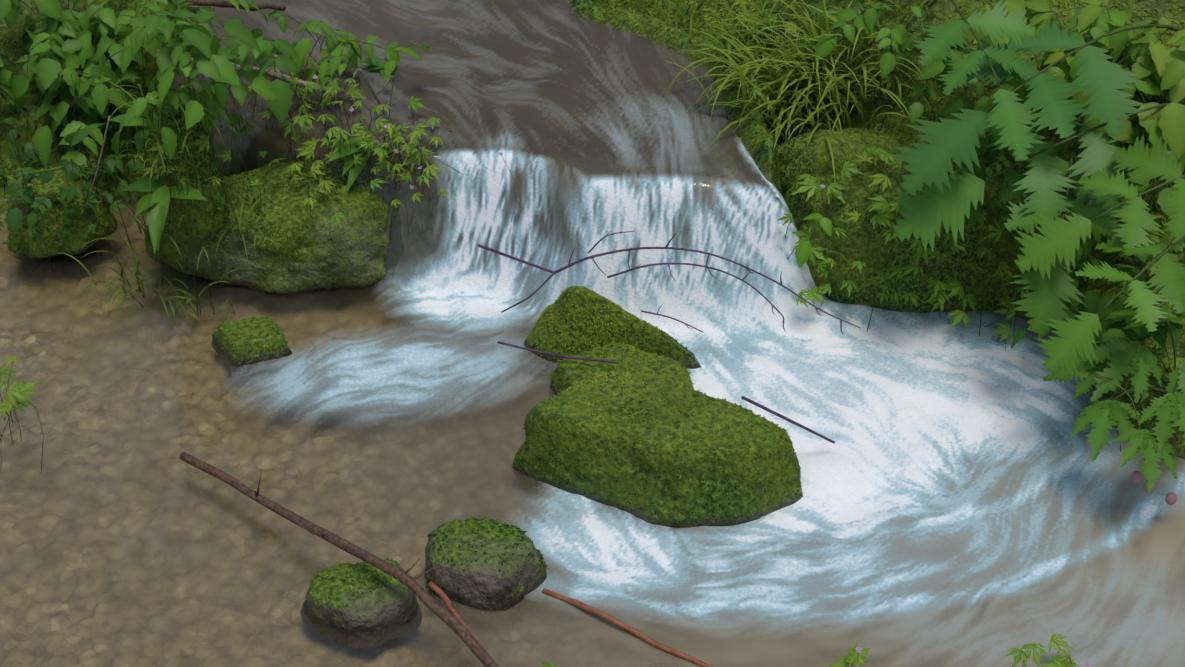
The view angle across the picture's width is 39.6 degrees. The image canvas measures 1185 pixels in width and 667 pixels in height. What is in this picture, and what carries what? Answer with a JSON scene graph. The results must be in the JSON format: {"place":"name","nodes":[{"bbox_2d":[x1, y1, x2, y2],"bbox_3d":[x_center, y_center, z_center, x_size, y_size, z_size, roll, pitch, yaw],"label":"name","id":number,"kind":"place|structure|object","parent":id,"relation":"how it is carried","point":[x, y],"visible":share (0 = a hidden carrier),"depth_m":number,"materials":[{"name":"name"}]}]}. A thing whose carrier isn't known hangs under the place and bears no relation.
{"place":"outdoors","nodes":[
{"label":"outdoors","id":0,"kind":"place"},
{"bbox_2d":[0,0,1184,666],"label":"water stream","id":1,"kind":"structure","parent":0,"point":[966,500],"depth_m":4.32,"materials":[{"name":"white liquid"}]},
{"bbox_2d":[157,48,343,93],"bbox_3d":[-0.985,-0.750,4.755,0.515,0.174,0.089,0,36,-1],"label":"fallen branch","id":2,"kind":"object","parent":1,"relation":"on","point":[301,83],"visible":0.25,"depth_m":4.73,"materials":[{"name":"brown wood"}]},
{"bbox_2d":[212,317,291,373],"bbox_3d":[-0.929,0.023,4.488,0.198,0.094,0.166,-14,39,-18],"label":"rock","id":3,"kind":"object","parent":1,"relation":"on","point":[240,362],"visible":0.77,"depth_m":4.45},
{"bbox_2d":[214,315,289,360],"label":"moss","id":4,"kind":"object","parent":3,"relation":"on","point":[250,348],"visible":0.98,"depth_m":4.45,"materials":[{"name":"green plant"}]},
{"bbox_2d":[145,159,403,295],"bbox_3d":[-0.839,-0.316,4.744,0.925,0.321,0.348,-4,37,-6],"label":"boulder","id":5,"kind":"object","parent":1,"relation":"on","point":[251,277],"visible":0.67,"depth_m":4.65,"materials":[{"name":"green plant"}]},
{"bbox_2d":[154,87,227,241],"bbox_3d":[-1.135,-0.496,4.628,0.176,0.377,0.328,-13,39,-17],"label":"bank rock","id":6,"kind":"object","parent":5,"relation":"on","point":[214,219],"visible":0.25,"depth_m":4.55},
{"bbox_2d":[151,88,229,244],"bbox_3d":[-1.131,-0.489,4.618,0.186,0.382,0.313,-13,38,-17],"label":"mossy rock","id":7,"kind":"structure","parent":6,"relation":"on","point":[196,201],"depth_m":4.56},
{"bbox_2d":[144,158,403,294],"bbox_3d":[-0.850,-0.328,4.733,0.928,0.299,0.354,0,36,-1],"label":"moss","id":8,"kind":"object","parent":5,"relation":"on","point":[279,234],"visible":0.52,"depth_m":4.64,"materials":[{"name":"green plant"}]},
{"bbox_2d":[179,452,498,666],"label":"fallen branch","id":9,"kind":"object","parent":1,"relation":"on","point":[461,631],"visible":1,"depth_m":3.66,"materials":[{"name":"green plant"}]},
{"bbox_2d":[428,581,476,639],"bbox_3d":[-0.305,0.605,3.573,0.017,0.073,0.154,-27,44,-32],"label":"red stick","id":10,"kind":"object","parent":9,"relation":"attached to","point":[442,595],"visible":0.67,"depth_m":3.57,"materials":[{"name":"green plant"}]},
{"bbox_2d":[300,559,421,650],"bbox_3d":[-0.523,0.607,3.701,0.263,0.120,0.214,-10,38,-13],"label":"rock","id":11,"kind":"object","parent":1,"relation":"on","point":[384,616],"visible":0.88,"depth_m":3.65,"materials":[{"name":"grey stone"}]},
{"bbox_2d":[304,557,412,617],"bbox_3d":[-0.525,0.572,3.693,0.246,0.067,0.179,0,36,-1],"label":"moss","id":12,"kind":"object","parent":11,"relation":"on","point":[332,566],"visible":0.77,"depth_m":3.68,"materials":[{"name":"green plant"}]},
{"bbox_2d":[425,518,546,612],"bbox_3d":[-0.247,0.530,3.778,0.287,0.150,0.249,0,36,-1],"label":"rock","id":13,"kind":"object","parent":1,"relation":"on","point":[488,586],"visible":0.94,"depth_m":3.71,"materials":[{"name":"grey stone"}]},
{"bbox_2d":[427,516,547,576],"bbox_3d":[-0.244,0.499,3.767,0.281,0.099,0.217,0,36,-1],"label":"moss","id":14,"kind":"object","parent":13,"relation":"on","point":[504,560],"visible":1,"depth_m":3.75,"materials":[{"name":"green plant"}]},
{"bbox_2d":[524,286,700,368],"bbox_3d":[0.055,-0.026,4.423,0.518,0.263,0.202,11,38,14],"label":"rock","id":15,"kind":"object","parent":1,"relation":"on","point":[601,300],"visible":0.38,"depth_m":4.38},
{"bbox_2d":[526,284,694,367],"bbox_3d":[0.048,-0.033,4.398,0.479,0.228,0.160,10,38,13],"label":"moss","id":16,"kind":"object","parent":15,"relation":"on","point":[602,327],"visible":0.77,"depth_m":4.37,"materials":[{"name":"green plant"}]},
{"bbox_2d":[550,343,691,394],"bbox_3d":[0.082,0.143,4.309,0.396,0.141,0.285,0,36,-1],"label":"rock","id":17,"kind":"object","parent":1,"relation":"on","point":[662,371],"visible":0.38,"depth_m":4.29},
{"bbox_2d":[550,342,693,394],"bbox_3d":[0.081,0.127,4.286,0.389,0.098,0.262,0,36,-1],"label":"moss","id":18,"kind":"object","parent":17,"relation":"on","point":[638,366],"visible":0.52,"depth_m":4.29,"materials":[{"name":"green plant"}]},
{"bbox_2d":[542,588,713,666],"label":"red stick","id":19,"kind":"object","parent":1,"relation":"on","point":[622,625],"visible":1,"depth_m":3.64,"materials":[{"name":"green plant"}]},
{"bbox_2d":[512,372,802,527],"bbox_3d":[0.167,0.284,4.017,0.682,0.254,0.332,19,40,23],"label":"rock slab","id":20,"kind":"object","parent":1,"relation":"on","point":[593,431],"visible":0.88,"depth_m":3.92,"materials":[{"name":"green plant"}]},
{"bbox_2d":[512,370,801,526],"bbox_3d":[0.161,0.272,3.992,0.685,0.214,0.300,17,40,22],"label":"moss","id":21,"kind":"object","parent":20,"relation":"on","point":[736,471],"depth_m":3.92,"materials":[{"name":"green plant"}]},
{"bbox_2d":[0,0,1184,666],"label":"stream bed","id":22,"kind":"object","parent":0,"point":[416,244],"visible":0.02,"depth_m":4.24,"materials":[{"name":"brown soil"}]},
{"bbox_2d":[7,165,116,257],"bbox_3d":[-1.584,-0.376,4.869,0.336,0.194,0.314,0,36,-1],"label":"bank rock","id":23,"kind":"object","parent":22,"relation":"on","point":[43,189],"visible":0.52,"depth_m":4.78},
{"bbox_2d":[0,196,59,200],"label":"twig","id":24,"kind":"object","parent":23,"relation":"on","point":[21,199],"visible":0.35,"depth_m":4.73,"materials":[{"name":"brown wood"}]},
{"bbox_2d":[5,164,117,260],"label":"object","id":25,"kind":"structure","parent":23,"relation":"on","point":[73,217],"depth_m":4.78,"materials":[{"name":"green plant"}]},
{"bbox_2d":[53,0,957,326],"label":"grass tufts","id":26,"kind":"object","parent":22,"relation":"on","point":[787,90],"visible":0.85,"depth_m":4.73,"materials":[{"name":"green plant"}]},
{"bbox_2d":[0,0,1183,666],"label":"herbs","id":27,"kind":"object","parent":22,"relation":"on","point":[350,154],"visible":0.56,"depth_m":4.50,"materials":[{"name":"green plant"}]},
{"bbox_2d":[88,116,109,199],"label":"twig","id":28,"kind":"object","parent":27,"relation":"on","point":[105,134],"visible":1,"depth_m":4.60,"materials":[{"name":"brown wood"}]},
{"bbox_2d":[0,0,1184,427],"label":"leafy plants","id":29,"kind":"object","parent":22,"relation":"on","point":[70,66],"visible":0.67,"depth_m":4.50,"materials":[{"name":"green plant"}]},
{"bbox_2d":[185,0,285,10],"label":"fallen branch","id":30,"kind":"object","parent":29,"relation":"attached to","point":[229,4],"visible":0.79,"depth_m":4.93,"materials":[{"name":"brown wood"}]},
{"bbox_2d":[227,85,243,118],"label":"twig","id":31,"kind":"object","parent":29,"relation":"attached to","point":[234,100],"visible":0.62,"depth_m":4.67,"materials":[{"name":"brown wood"}]},
{"bbox_2d":[0,0,1184,456],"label":"moss banks","id":32,"kind":"object","parent":22,"relation":"on","point":[762,144],"visible":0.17,"depth_m":4.83,"materials":[{"name":"green plant"}]},
{"bbox_2d":[235,54,1090,666],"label":"herb flowers","id":33,"kind":"object","parent":22,"relation":"on","point":[501,154],"visible":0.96,"depth_m":4.51,"materials":[{"name":"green plant"}]},
{"bbox_2d":[478,230,859,443],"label":"twigs","id":34,"kind":"object","parent":22,"relation":"on","point":[686,324],"visible":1,"depth_m":4.28,"materials":[{"name":"black wood"}]},
{"bbox_2d":[776,128,1118,318],"bbox_3d":[0.990,-0.253,4.632,1.068,0.551,0.350,9,38,13],"label":"mound","id":35,"kind":"object","parent":22,"relation":"on","point":[796,141],"visible":0.35,"depth_m":4.54,"materials":[{"name":"green plant"}]},
{"bbox_2d":[777,128,1118,317],"bbox_3d":[1.005,-0.314,4.617,1.033,0.433,0.383,0,36,-1],"label":"moss","id":36,"kind":"object","parent":35,"relation":"on","point":[835,283],"visible":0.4,"depth_m":4.54,"materials":[{"name":"green plant"}]},
{"bbox_2d":[891,0,1184,376],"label":"lobed plant leaves","id":37,"kind":"object","parent":22,"relation":"on","point":[1104,185],"visible":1,"depth_m":4.12,"materials":[{"name":"green plant"}]},
{"bbox_2d":[1091,360,1110,393],"bbox_3d":[1.461,0.118,4.308,0.324,0.154,0.126,0,36,-1],"label":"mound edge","id":38,"kind":"object","parent":22,"relation":"on","point":[1108,366],"visible":0.02,"depth_m":4.29,"materials":[{"name":"green plant"}]},
{"bbox_2d":[1043,306,1184,492],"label":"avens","id":39,"kind":"object","parent":22,"relation":"on","point":[1127,354],"visible":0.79,"depth_m":3.90,"materials":[{"name":"green plant"}]},
{"bbox_2d":[1131,471,1176,504],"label":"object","id":40,"kind":"object","parent":39,"relation":"attached to","point":[1137,478],"visible":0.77,"depth_m":3.88,"materials":[{"name":"pink plant"}]}
]}

